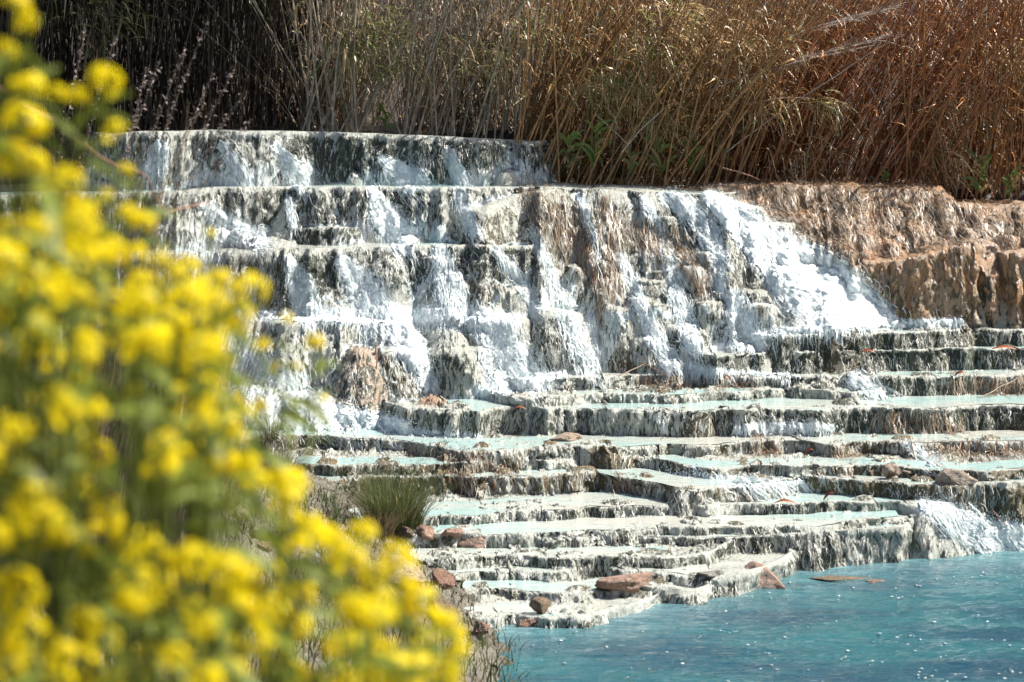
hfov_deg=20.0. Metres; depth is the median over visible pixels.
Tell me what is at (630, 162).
young reed
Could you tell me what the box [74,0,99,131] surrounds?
reed
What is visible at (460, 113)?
reed bed
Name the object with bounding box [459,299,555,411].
waterfall
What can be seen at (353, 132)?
terrace pool
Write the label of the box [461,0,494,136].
reed
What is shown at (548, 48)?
reed
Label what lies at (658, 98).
reed
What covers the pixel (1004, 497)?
travertine terrace
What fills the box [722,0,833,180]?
reed
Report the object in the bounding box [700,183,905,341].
waterfall
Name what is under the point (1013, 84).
reed
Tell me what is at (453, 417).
travertine terrace
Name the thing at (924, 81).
reed
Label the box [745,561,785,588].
rock
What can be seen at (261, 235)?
waterfall
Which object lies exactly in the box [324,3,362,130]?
reed
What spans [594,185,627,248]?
waterfall
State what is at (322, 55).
reed
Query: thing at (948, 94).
reed
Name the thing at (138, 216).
mustard plant
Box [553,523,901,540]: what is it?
terrace pool
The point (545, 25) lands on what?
reed
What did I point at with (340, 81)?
reed
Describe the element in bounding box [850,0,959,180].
reed
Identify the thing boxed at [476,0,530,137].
reed
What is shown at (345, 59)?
leafy reed
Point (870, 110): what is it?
reed
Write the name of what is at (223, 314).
mustard plant
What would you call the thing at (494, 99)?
reed
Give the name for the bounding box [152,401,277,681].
mustard plant
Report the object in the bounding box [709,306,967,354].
foam
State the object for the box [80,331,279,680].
mustard plant
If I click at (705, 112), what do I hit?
reed
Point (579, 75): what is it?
reed
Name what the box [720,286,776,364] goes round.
waterfall
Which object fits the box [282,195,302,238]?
waterfall
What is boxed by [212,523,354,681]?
mustard plant
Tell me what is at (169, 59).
reed
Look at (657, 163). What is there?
young reed
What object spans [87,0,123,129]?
reed
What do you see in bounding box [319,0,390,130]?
reed
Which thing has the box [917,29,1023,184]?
reed
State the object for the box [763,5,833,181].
reed
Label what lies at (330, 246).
terrace pool
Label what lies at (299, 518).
mustard plant
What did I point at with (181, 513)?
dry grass
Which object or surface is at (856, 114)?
reed
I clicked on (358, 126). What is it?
reed
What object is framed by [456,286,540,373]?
travertine mound
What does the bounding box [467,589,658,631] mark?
travertine terrace
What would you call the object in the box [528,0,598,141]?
reed
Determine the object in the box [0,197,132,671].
mustard plant
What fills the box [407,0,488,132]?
reed
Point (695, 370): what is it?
foam
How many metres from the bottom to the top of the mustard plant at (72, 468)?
1.067 m
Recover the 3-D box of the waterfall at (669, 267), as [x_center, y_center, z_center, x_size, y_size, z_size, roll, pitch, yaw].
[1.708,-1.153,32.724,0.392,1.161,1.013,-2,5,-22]
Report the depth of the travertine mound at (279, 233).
32.96 m
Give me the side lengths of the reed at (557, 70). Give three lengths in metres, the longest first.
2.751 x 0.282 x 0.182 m
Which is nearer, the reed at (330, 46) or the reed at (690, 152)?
the reed at (690, 152)
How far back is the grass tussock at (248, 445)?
25.70 m
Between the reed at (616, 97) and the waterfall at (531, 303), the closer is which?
the waterfall at (531, 303)
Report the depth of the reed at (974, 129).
34.40 m
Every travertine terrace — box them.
[0,155,740,250]
[2,385,384,438]
[4,228,536,319]
[31,279,457,394]
[87,130,583,190]
[188,413,1023,473]
[238,445,1023,492]
[314,455,1023,550]
[358,480,911,526]
[382,385,1023,441]
[392,500,916,570]
[414,532,737,578]
[439,548,804,597]
[441,178,799,371]
[465,576,713,604]
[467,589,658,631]
[484,371,887,434]
[502,347,1023,396]
[542,521,914,569]
[595,176,1023,327]
[685,330,1023,387]
[744,301,1023,373]
[847,227,1023,328]
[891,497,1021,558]
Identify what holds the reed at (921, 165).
on the travertine terrace at (992, 281)
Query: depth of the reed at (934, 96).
34.59 m
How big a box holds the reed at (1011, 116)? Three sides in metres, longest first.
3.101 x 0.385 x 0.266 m
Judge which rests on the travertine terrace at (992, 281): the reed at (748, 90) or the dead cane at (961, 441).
the reed at (748, 90)
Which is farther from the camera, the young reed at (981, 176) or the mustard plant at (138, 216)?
the young reed at (981, 176)
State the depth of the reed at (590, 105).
34.56 m
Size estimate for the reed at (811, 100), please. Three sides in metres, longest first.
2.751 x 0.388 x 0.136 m
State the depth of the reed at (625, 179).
34.23 m
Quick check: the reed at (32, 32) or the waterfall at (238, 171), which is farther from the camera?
the reed at (32, 32)
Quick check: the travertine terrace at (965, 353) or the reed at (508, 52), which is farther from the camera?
the reed at (508, 52)
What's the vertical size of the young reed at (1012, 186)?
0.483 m
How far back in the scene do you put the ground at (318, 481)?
24.61 m
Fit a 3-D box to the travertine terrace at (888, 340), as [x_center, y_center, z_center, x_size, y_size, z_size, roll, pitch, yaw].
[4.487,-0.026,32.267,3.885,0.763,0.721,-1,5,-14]
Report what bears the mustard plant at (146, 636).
on the ground at (468, 677)
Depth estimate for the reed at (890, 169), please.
34.51 m
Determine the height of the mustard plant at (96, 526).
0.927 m
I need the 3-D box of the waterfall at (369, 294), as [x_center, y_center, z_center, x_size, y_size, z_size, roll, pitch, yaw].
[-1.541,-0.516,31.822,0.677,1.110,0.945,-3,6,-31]
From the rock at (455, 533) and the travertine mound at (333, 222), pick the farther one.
the travertine mound at (333, 222)
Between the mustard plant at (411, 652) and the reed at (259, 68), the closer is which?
the mustard plant at (411, 652)
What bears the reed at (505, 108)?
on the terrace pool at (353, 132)
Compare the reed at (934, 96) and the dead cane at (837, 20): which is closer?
the dead cane at (837, 20)
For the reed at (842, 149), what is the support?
on the travertine terrace at (992, 281)
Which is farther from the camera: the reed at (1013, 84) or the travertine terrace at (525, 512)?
the reed at (1013, 84)
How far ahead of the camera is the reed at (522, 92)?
34.15 m
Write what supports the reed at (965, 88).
on the travertine terrace at (992, 281)
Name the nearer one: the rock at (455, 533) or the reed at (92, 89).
the rock at (455, 533)
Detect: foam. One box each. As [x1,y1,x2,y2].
[253,292,521,338]
[402,419,483,440]
[470,362,571,404]
[682,359,802,393]
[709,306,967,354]
[731,414,851,439]
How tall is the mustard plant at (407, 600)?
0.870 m
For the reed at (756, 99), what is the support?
on the travertine terrace at (992, 281)
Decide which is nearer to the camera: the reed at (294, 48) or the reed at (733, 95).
the reed at (733, 95)
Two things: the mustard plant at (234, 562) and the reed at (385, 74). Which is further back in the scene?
the reed at (385, 74)
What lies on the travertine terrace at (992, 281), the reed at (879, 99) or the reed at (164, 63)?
the reed at (879, 99)
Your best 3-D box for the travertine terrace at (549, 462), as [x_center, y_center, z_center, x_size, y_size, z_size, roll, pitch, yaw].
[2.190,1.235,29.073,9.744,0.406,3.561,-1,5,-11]
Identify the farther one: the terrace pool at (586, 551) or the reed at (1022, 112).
the reed at (1022, 112)
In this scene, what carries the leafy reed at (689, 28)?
on the travertine terrace at (503, 221)
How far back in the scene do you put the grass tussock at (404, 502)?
26.14 m
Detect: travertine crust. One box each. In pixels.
[399,438,487,474]
[445,459,533,499]
[621,213,733,303]
[636,371,755,400]
[637,176,985,237]
[746,430,785,457]
[752,194,981,286]
[823,439,875,480]
[867,404,971,439]
[920,434,1023,464]
[942,370,1023,398]
[963,200,1023,250]
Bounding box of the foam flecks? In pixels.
[532,568,1022,681]
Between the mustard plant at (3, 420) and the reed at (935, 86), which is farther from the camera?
the reed at (935, 86)
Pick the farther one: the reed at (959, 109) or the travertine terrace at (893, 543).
the reed at (959, 109)
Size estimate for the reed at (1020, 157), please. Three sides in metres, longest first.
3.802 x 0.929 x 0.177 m
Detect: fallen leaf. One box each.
[775,499,795,503]
[992,345,1016,349]
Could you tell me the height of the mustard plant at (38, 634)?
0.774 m
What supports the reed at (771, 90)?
on the travertine terrace at (992, 281)
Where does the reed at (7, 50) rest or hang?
on the hillside
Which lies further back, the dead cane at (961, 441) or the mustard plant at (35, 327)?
the dead cane at (961, 441)
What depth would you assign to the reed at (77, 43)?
35.34 m
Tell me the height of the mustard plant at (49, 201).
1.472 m
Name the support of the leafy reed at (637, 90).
on the travertine terrace at (503, 221)
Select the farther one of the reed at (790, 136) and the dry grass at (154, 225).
the reed at (790, 136)
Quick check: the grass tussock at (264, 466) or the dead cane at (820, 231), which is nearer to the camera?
the grass tussock at (264, 466)
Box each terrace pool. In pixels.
[0,184,702,194]
[20,242,513,255]
[180,129,524,140]
[242,429,1023,449]
[299,454,1023,470]
[317,468,1023,488]
[349,492,903,519]
[410,546,666,558]
[432,510,898,533]
[446,394,1023,410]
[447,564,708,574]
[462,577,673,592]
[464,602,570,616]
[534,387,849,395]
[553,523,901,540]
[560,369,1023,377]
[714,346,1023,354]
[795,328,1023,334]
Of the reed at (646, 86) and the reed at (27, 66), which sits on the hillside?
the reed at (27, 66)
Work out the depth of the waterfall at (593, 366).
31.80 m
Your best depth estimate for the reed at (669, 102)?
34.36 m
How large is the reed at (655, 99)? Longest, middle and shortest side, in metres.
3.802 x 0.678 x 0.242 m
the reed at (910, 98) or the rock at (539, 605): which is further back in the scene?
the reed at (910, 98)
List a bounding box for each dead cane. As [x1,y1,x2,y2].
[252,0,333,130]
[299,31,367,129]
[376,342,377,368]
[396,42,417,71]
[468,4,521,90]
[595,114,628,145]
[622,108,663,151]
[708,45,874,91]
[723,167,759,179]
[726,34,904,152]
[747,97,804,104]
[778,208,853,249]
[790,6,899,36]
[887,53,896,176]
[910,437,915,458]
[911,440,1023,442]
[935,120,947,185]
[980,374,1023,397]
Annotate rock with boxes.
[233,505,246,517]
[256,542,270,552]
[289,543,320,564]
[374,555,426,588]
[397,526,413,538]
[416,525,434,540]
[427,591,458,620]
[432,568,454,589]
[442,528,463,538]
[458,535,490,547]
[472,620,489,634]
[519,619,537,626]
[529,596,550,613]
[549,432,582,441]
[595,572,652,592]
[695,570,723,577]
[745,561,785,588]
[811,575,868,580]
[865,579,884,582]
[881,464,900,477]
[902,470,912,473]
[934,468,977,485]
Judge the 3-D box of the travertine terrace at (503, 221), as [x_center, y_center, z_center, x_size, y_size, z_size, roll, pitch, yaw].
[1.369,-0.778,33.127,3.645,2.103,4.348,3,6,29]
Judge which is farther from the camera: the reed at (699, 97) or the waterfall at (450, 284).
the reed at (699, 97)
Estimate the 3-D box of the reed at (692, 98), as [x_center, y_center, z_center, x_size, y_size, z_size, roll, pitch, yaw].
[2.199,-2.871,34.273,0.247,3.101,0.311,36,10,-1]
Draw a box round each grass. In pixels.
[0,83,354,658]
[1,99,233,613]
[1,433,530,681]
[4,138,311,582]
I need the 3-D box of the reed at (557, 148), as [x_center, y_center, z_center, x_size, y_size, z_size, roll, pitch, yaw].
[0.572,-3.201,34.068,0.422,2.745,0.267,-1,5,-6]
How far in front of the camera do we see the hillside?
38.74 m
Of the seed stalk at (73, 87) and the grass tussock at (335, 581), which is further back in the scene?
the grass tussock at (335, 581)
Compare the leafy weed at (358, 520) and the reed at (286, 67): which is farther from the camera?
the reed at (286, 67)
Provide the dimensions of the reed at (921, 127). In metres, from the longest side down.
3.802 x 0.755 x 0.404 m
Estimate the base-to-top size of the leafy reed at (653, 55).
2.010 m
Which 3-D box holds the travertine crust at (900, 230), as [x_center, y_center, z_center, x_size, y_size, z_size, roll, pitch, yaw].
[4.041,-1.151,33.274,2.626,1.045,1.416,0,5,0]
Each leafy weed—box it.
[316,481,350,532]
[349,512,371,529]
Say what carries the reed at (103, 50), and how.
on the hillside
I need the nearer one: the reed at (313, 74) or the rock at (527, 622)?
the rock at (527, 622)
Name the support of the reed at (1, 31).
on the hillside
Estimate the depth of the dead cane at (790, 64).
34.23 m
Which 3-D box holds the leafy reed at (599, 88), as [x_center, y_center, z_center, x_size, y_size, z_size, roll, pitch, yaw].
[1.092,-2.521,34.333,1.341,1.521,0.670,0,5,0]
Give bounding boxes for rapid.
[660,457,829,501]
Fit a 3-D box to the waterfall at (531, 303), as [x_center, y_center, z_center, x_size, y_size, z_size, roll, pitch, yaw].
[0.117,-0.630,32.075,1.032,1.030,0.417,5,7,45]
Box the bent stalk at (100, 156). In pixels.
[4,91,209,210]
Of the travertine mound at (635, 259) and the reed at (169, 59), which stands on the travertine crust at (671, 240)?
the travertine mound at (635, 259)
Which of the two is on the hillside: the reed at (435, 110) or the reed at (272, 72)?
the reed at (272, 72)
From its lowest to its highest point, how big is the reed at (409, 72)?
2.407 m
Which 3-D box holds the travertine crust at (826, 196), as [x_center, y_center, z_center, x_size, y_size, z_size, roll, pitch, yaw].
[3.560,-1.651,34.829,4.200,0.668,3.499,0,5,0]
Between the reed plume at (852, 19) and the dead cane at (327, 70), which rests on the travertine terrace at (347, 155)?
the dead cane at (327, 70)
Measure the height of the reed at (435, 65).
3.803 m
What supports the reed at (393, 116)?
on the travertine terrace at (347, 155)
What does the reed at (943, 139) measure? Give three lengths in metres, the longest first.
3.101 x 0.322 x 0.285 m
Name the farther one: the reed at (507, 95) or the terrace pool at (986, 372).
the reed at (507, 95)
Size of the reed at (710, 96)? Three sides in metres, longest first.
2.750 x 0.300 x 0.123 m
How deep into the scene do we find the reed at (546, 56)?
34.93 m
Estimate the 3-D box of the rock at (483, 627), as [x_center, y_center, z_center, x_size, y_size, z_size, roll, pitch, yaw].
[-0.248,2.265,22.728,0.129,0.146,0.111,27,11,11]
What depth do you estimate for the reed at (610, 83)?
34.43 m
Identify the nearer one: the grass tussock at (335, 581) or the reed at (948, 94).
the grass tussock at (335, 581)
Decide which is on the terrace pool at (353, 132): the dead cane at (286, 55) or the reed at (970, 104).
the dead cane at (286, 55)
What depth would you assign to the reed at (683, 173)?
34.19 m
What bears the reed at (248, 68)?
on the hillside
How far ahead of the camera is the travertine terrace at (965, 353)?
32.04 m
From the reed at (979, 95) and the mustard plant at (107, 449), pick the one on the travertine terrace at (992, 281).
the reed at (979, 95)
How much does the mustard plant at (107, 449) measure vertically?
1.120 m
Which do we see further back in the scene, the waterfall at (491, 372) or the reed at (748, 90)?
the reed at (748, 90)
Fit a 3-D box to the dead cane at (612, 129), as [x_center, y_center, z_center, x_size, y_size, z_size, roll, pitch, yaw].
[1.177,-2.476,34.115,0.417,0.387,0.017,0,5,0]
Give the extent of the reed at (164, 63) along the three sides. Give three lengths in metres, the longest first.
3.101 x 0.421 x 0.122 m
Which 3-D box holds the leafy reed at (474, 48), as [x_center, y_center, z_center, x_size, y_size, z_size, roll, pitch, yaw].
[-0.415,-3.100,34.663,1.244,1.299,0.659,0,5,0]
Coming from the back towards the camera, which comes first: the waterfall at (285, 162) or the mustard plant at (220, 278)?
the waterfall at (285, 162)
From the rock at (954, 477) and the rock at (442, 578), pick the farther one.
the rock at (954, 477)
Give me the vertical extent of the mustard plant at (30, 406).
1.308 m
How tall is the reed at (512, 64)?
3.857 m
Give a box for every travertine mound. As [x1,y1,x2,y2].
[237,210,295,249]
[281,198,368,245]
[323,214,340,226]
[327,370,339,392]
[330,344,388,414]
[375,345,431,402]
[419,394,447,406]
[427,321,494,401]
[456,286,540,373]
[500,284,531,317]
[516,389,548,396]
[532,306,596,374]
[606,332,631,372]
[626,309,681,374]
[627,252,645,284]
[668,266,709,326]
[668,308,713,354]
[687,232,704,257]
[738,284,779,317]
[766,298,890,341]
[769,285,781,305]
[872,224,898,238]
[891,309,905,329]
[931,209,942,233]
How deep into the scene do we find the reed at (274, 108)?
35.47 m
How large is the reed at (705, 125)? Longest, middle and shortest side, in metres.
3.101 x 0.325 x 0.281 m
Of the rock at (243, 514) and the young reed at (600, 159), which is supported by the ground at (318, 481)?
the rock at (243, 514)
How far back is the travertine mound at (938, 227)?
33.53 m
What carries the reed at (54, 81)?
on the hillside
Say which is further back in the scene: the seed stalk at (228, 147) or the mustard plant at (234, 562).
the seed stalk at (228, 147)
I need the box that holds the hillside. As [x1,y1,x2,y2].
[1,0,1023,200]
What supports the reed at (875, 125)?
on the travertine terrace at (992, 281)
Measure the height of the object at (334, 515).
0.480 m
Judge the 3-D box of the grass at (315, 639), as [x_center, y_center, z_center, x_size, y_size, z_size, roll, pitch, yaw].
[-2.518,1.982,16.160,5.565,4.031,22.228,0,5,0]
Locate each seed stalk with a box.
[51,30,86,185]
[63,60,161,349]
[74,36,116,187]
[95,20,208,322]
[102,67,149,264]
[116,73,215,300]
[119,47,186,231]
[126,118,252,305]
[131,105,202,262]
[140,67,235,268]
[140,94,244,269]
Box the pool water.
[493,550,1023,681]
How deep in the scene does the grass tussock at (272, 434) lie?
29.70 m
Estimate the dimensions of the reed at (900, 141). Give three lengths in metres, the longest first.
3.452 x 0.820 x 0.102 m
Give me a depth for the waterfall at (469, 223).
32.66 m
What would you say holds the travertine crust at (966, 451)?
on the travertine terrace at (549, 462)
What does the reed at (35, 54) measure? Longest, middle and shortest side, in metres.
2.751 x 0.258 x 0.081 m
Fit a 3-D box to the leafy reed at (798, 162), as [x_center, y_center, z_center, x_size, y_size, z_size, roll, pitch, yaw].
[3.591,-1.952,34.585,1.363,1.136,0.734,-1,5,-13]
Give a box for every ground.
[1,543,498,681]
[6,414,514,668]
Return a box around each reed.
[0,0,36,123]
[0,2,4,127]
[1,0,9,126]
[3,9,21,127]
[4,7,22,130]
[5,0,13,125]
[7,0,40,129]
[9,1,22,124]
[14,23,21,120]
[15,5,48,130]
[22,3,37,122]
[31,1,46,125]
[42,0,169,116]
[47,0,67,131]
[63,0,96,92]
[70,0,110,126]
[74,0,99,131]
[83,0,123,123]
[84,0,112,132]
[86,0,135,131]
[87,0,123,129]
[95,1,105,128]
[102,0,114,127]
[109,1,134,129]
[136,0,151,130]
[140,0,177,130]
[144,0,167,130]
[144,0,183,130]
[150,0,176,130]
[159,0,198,129]
[164,0,188,129]
[167,0,198,130]
[173,0,204,129]
[201,0,215,128]
[205,0,225,128]
[206,0,218,128]
[209,0,233,128]
[232,5,251,128]
[240,0,259,128]
[249,0,282,128]
[252,0,276,127]
[260,0,276,128]
[260,0,285,128]
[272,0,286,128]
[277,0,307,127]
[279,1,315,127]
[280,2,312,130]
[280,3,298,128]
[284,0,301,128]
[285,0,316,130]
[286,0,322,130]
[302,0,352,130]
[305,0,357,131]
[306,4,363,124]
[308,0,326,130]
[312,0,335,131]
[313,0,346,131]
[314,0,328,130]
[315,11,356,124]
[317,0,351,126]
[319,0,361,131]
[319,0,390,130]
[322,0,376,121]
[323,2,431,131]
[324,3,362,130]
[326,38,395,131]
[327,0,351,131]
[328,3,345,128]
[338,0,353,131]
[339,0,424,131]
[340,0,376,131]
[348,0,396,117]
[349,0,357,131]
[352,0,409,133]
[355,0,409,131]
[357,0,389,125]
[358,0,429,131]
[360,0,411,131]
[369,53,432,132]
[375,101,396,132]
[395,2,421,134]
[402,0,421,133]
[403,0,417,133]
[404,0,428,133]
[406,0,448,133]
[406,2,456,120]
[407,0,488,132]
[409,0,421,127]
[409,0,445,134]
[409,0,453,133]
[410,0,498,134]
[411,0,452,133]
[412,0,444,132]
[417,0,437,134]
[417,0,461,134]
[422,0,447,131]
[425,27,522,134]
[427,0,517,134]
[435,0,477,134]
[437,0,465,135]
[441,0,483,135]
[443,0,470,135]
[446,0,484,135]
[450,0,477,135]
[457,0,476,131]
[459,0,485,130]
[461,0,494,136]
[463,1,489,129]
[470,1,561,132]
[472,0,525,137]
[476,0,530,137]
[477,0,554,129]
[478,0,494,129]
[481,0,508,134]
[485,0,509,133]
[485,0,509,137]
[491,0,511,138]
[492,1,515,129]
[492,2,533,129]
[496,5,599,129]
[498,0,540,138]
[500,0,509,138]
[505,0,515,129]
[505,0,521,126]
[510,1,529,139]
[514,0,533,142]
[515,0,550,142]
[520,0,531,142]
[520,0,538,132]
[524,0,565,129]
[525,1,532,140]
[525,2,616,140]
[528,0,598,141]
[533,0,580,140]
[536,0,568,140]
[538,0,627,149]
[539,0,561,139]
[543,0,643,160]
[544,0,576,183]
[545,0,618,163]
[547,7,578,118]
[550,0,609,172]
[554,0,654,178]
[556,129,584,173]
[558,65,659,183]
[565,0,651,183]
[569,0,625,182]
[571,119,614,177]
[574,0,700,183]
[580,18,668,184]
[582,7,645,179]
[585,0,599,184]
[585,0,677,184]
[588,133,618,169]
[591,9,617,184]
[592,58,696,184]
[593,1,728,184]
[602,0,730,183]
[604,0,732,184]
[607,0,682,184]
[610,3,685,184]
[610,22,707,184]
[616,0,645,184]
[617,0,721,184]
[617,144,641,179]
[620,0,689,184]
[622,29,724,184]
[622,94,716,176]
[624,0,780,184]
[627,0,741,184]
[629,0,720,185]
[632,7,699,185]
[636,0,734,184]
[644,0,687,184]
[646,137,676,180]
[648,0,809,185]
[651,1,700,185]
[653,0,751,185]
[661,0,709,187]
[662,0,841,187]
[665,1,758,187]
[665,4,827,185]
[673,0,756,185]
[678,0,813,186]
[678,132,708,179]
[680,0,723,187]
[682,0,772,183]
[686,0,791,186]
[692,0,804,183]
[695,5,836,185]
[699,0,796,183]
[702,0,831,181]
[703,0,815,184]
[703,12,814,182]
[704,2,741,181]
[705,0,732,183]
[706,0,748,184]
[709,7,769,180]
[710,0,776,181]
[711,12,753,159]
[712,0,753,183]
[714,0,793,182]
[717,0,792,182]
[720,1,831,179]
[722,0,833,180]
[722,75,824,182]
[724,0,801,183]
[727,6,786,182]
[728,2,799,172]
[731,3,784,182]
[734,8,803,183]
[736,0,785,181]
[736,0,795,182]
[738,0,777,179]
[741,6,798,171]
[745,5,791,181]
[746,0,822,181]
[747,0,867,178]
[756,130,869,182]
[761,0,869,178]
[763,0,887,178]
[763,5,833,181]
[769,12,825,180]
[777,12,879,180]
[779,0,882,177]
[779,1,850,180]
[780,0,865,181]
[784,3,796,179]
[786,0,944,179]
[803,86,868,178]
[804,0,920,179]
[808,0,892,179]
[808,2,864,175]
[813,0,970,178]
[818,0,932,179]
[823,2,938,178]
[827,14,891,179]
[828,2,909,180]
[835,1,923,179]
[837,0,987,178]
[839,1,897,169]
[840,0,904,181]
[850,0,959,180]
[851,0,957,180]
[857,0,911,182]
[857,2,976,181]
[861,0,980,183]
[873,0,1011,183]
[873,34,1023,181]
[876,0,956,176]
[880,0,1021,182]
[881,167,889,183]
[883,15,958,182]
[888,0,911,178]
[888,22,980,182]
[889,0,1004,183]
[890,0,923,184]
[893,0,982,184]
[899,8,964,182]
[901,76,1014,164]
[904,6,1023,183]
[904,136,997,199]
[907,2,956,182]
[909,2,969,181]
[909,25,1023,183]
[911,0,991,182]
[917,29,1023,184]
[918,0,977,182]
[920,2,931,171]
[922,0,983,183]
[923,0,926,182]
[923,0,987,183]
[925,0,954,184]
[930,56,1023,184]
[933,0,985,182]
[935,32,1023,183]
[945,0,1013,189]
[946,0,999,196]
[947,10,1023,192]
[949,0,972,194]
[958,4,990,196]
[960,0,1009,197]
[961,146,993,200]
[965,63,1023,197]
[966,0,1023,197]
[967,37,1023,190]
[969,43,1023,197]
[975,38,1023,197]
[984,44,1023,197]
[992,55,1023,197]
[994,73,1023,196]
[1001,164,1021,200]
[1002,4,1016,197]
[1002,4,1020,196]
[1003,0,1018,197]
[1009,108,1023,197]
[1018,59,1023,196]
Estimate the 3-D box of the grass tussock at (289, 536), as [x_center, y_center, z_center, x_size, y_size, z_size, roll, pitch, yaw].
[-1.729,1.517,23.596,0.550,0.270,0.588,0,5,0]
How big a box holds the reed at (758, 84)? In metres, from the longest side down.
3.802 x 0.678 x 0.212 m
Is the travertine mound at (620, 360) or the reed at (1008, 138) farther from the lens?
the reed at (1008, 138)
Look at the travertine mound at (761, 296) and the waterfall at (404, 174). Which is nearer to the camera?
the travertine mound at (761, 296)
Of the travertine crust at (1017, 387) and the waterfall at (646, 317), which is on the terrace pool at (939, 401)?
the travertine crust at (1017, 387)
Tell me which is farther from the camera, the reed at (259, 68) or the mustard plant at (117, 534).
the reed at (259, 68)
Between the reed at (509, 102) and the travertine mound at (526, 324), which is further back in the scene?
the reed at (509, 102)
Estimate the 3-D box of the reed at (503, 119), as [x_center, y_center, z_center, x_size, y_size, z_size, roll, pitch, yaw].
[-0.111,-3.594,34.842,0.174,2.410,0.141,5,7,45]
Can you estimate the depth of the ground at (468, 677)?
20.88 m
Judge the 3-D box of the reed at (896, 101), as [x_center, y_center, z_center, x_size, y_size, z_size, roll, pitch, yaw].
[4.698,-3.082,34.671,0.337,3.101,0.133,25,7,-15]
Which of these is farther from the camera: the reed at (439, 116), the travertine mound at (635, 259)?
the reed at (439, 116)
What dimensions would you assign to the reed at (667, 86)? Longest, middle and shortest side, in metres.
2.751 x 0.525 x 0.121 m
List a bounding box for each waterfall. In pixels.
[134,134,171,189]
[181,228,243,313]
[199,199,279,266]
[212,139,255,200]
[216,316,421,454]
[270,134,320,210]
[281,245,324,335]
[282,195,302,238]
[330,249,395,344]
[366,176,421,276]
[375,153,446,212]
[384,312,443,400]
[425,237,474,342]
[440,143,475,198]
[448,188,485,248]
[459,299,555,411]
[479,351,503,390]
[492,239,547,332]
[508,172,634,341]
[527,220,610,391]
[572,190,601,276]
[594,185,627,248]
[615,249,661,335]
[633,188,686,292]
[637,324,685,379]
[658,169,719,264]
[659,277,710,373]
[699,217,737,301]
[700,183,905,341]
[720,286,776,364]
[843,360,904,405]
[905,438,952,476]
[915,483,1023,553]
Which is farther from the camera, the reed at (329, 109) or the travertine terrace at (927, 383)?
the reed at (329, 109)
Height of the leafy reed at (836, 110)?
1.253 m
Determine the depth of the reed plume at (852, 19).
34.14 m
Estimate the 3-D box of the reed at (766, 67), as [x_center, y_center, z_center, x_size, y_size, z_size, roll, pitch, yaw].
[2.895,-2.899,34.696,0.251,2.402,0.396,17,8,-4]
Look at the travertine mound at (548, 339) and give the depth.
31.65 m
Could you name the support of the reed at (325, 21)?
on the hillside
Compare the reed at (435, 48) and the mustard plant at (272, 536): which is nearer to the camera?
the mustard plant at (272, 536)
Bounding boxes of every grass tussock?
[223,424,271,473]
[243,435,321,487]
[248,420,281,440]
[267,518,327,542]
[300,552,375,597]
[306,546,368,578]
[319,456,463,534]
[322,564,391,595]
[352,505,408,536]
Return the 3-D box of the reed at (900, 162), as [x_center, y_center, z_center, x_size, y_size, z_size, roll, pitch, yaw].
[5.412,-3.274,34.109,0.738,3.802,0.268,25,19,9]
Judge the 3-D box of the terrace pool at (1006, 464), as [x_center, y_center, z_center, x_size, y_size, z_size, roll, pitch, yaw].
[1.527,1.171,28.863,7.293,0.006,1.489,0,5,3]
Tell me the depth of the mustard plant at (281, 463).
5.37 m
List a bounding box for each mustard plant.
[0,0,59,666]
[0,100,85,679]
[0,189,77,489]
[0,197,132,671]
[0,305,55,545]
[0,314,64,654]
[0,409,62,629]
[0,417,97,666]
[0,502,68,658]
[0,587,63,681]
[1,505,42,672]
[2,239,67,661]
[3,63,133,681]
[6,328,134,595]
[8,614,48,661]
[14,165,126,681]
[18,418,114,622]
[31,606,151,681]
[32,394,147,675]
[35,494,146,681]
[43,228,131,681]
[64,289,134,676]
[67,520,124,680]
[67,524,174,671]
[67,617,124,680]
[79,119,185,646]
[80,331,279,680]
[81,285,236,681]
[83,163,178,499]
[93,536,196,681]
[101,203,198,677]
[102,249,230,681]
[107,290,197,565]
[113,407,225,669]
[121,641,190,681]
[125,599,177,681]
[139,541,316,681]
[145,592,258,681]
[151,391,333,660]
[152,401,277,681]
[154,300,276,671]
[157,228,268,628]
[170,566,247,672]
[172,288,276,681]
[172,597,257,681]
[187,598,332,681]
[198,509,338,681]
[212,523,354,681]
[226,466,314,681]
[235,397,313,680]
[245,311,339,681]
[256,646,311,681]
[286,522,399,681]
[303,591,480,681]
[319,520,414,681]
[337,540,440,653]
[348,632,432,681]
[364,556,468,681]
[365,610,489,681]
[389,604,470,681]
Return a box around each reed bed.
[0,0,361,132]
[163,0,622,134]
[495,0,904,185]
[697,0,1023,185]
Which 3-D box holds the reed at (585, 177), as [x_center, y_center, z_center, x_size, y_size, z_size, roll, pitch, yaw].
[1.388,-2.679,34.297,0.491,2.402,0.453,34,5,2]
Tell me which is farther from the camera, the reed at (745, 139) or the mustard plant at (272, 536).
the reed at (745, 139)
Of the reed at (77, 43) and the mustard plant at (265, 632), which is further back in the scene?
the reed at (77, 43)
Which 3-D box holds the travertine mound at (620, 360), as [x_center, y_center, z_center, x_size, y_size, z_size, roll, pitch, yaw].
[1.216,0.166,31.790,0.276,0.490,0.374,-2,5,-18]
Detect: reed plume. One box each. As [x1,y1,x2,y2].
[741,55,809,89]
[791,31,894,63]
[814,1,905,33]
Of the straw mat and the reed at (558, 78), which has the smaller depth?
the straw mat

